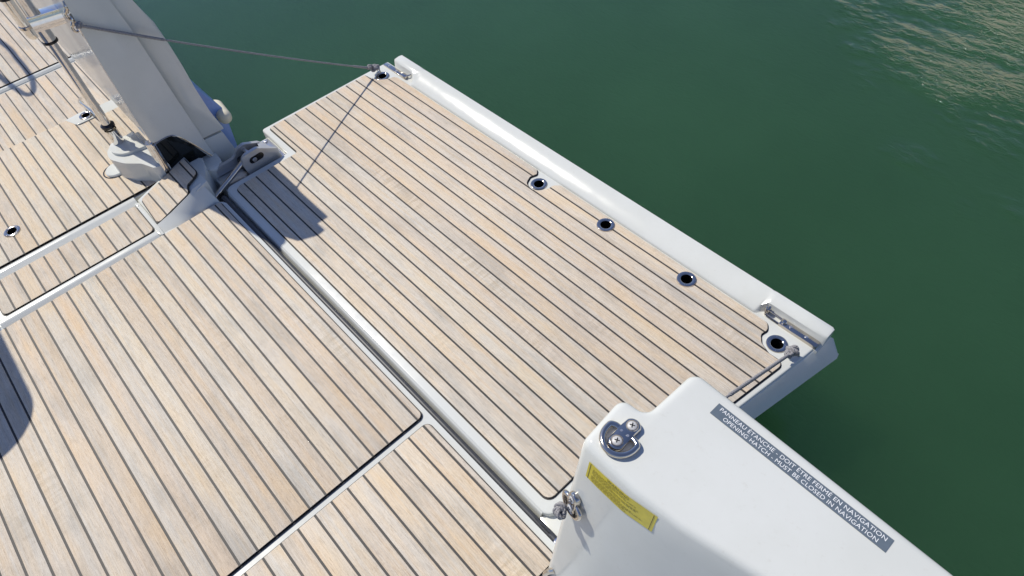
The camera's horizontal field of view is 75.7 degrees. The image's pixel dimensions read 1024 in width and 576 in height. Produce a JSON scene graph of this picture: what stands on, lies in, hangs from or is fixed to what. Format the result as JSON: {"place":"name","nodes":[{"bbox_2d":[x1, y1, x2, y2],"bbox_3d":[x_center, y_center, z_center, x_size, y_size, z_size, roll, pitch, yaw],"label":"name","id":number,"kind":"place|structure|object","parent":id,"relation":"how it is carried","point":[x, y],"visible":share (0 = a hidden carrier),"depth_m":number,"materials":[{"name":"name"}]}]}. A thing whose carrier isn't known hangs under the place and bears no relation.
{"place":"outdoors","nodes":[
{"label":"outdoors","id":0,"kind":"place"},
{"bbox_2d":[133,0,1023,575],"bbox_3d":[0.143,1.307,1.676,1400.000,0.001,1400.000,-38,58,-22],"label":"water","id":1,"kind":"structure","parent":0,"point":[851,172],"depth_m":3.12,"materials":[{"name":"green liquid"}]},
{"bbox_2d":[0,2,561,575],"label":"yacht deck","id":2,"kind":"structure","parent":1,"relation":"on","point":[198,376],"depth_m":2.02,"materials":[{"name":"brown wood"}]},
{"bbox_2d":[0,0,95,115],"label":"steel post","id":3,"kind":"object","parent":2,"relation":"on","point":[20,19],"visible":0.8,"depth_m":2.53,"materials":[{"name":"silver mirror"}]},
{"bbox_2d":[32,0,236,181],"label":"transom column","id":4,"kind":"structure","parent":2,"relation":"on","point":[161,100],"depth_m":2.47,"materials":[{"name":"plastic"}]},
{"bbox_2d":[14,0,124,144],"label":"steel post","id":5,"kind":"object","parent":4,"relation":"on","point":[42,21],"visible":1,"depth_m":2.34,"materials":[{"name":"silver mirror"}]},
{"bbox_2d":[214,100,231,123],"bbox_3d":[-1.254,-0.759,2.834,0.058,0.058,0.155,-33,56,-19],"label":"fender","id":6,"kind":"object","parent":4,"relation":"attached to","point":[223,115],"visible":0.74,"depth_m":2.79,"materials":[{"name":"beige plastic"}]},
{"bbox_2d":[75,21,379,71],"bbox_3d":[-1.016,-0.939,2.594,1.041,0.696,0.047,-38,58,-23],"label":"rope","id":7,"kind":"object","parent":4,"relation":"attached to","point":[372,68],"visible":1,"depth_m":2.43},
{"bbox_2d":[214,55,838,517],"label":"swim platform","id":8,"kind":"structure","parent":2,"relation":"attached to","point":[522,313],"depth_m":2.25,"materials":[{"name":"brown wood"}]},
{"bbox_2d":[542,377,952,575],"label":"transom locker","id":9,"kind":"object","parent":2,"relation":"on","point":[694,476],"visible":1,"depth_m":0.95,"materials":[{"name":"white plastic"}]},
{"bbox_2d":[552,345,799,519],"bbox_3d":[0.463,0.283,1.554,1.021,0.637,0.044,-38,58,-22],"label":"rope","id":10,"kind":"object","parent":9,"relation":"attached to","point":[559,510],"visible":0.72,"depth_m":1.73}
]}

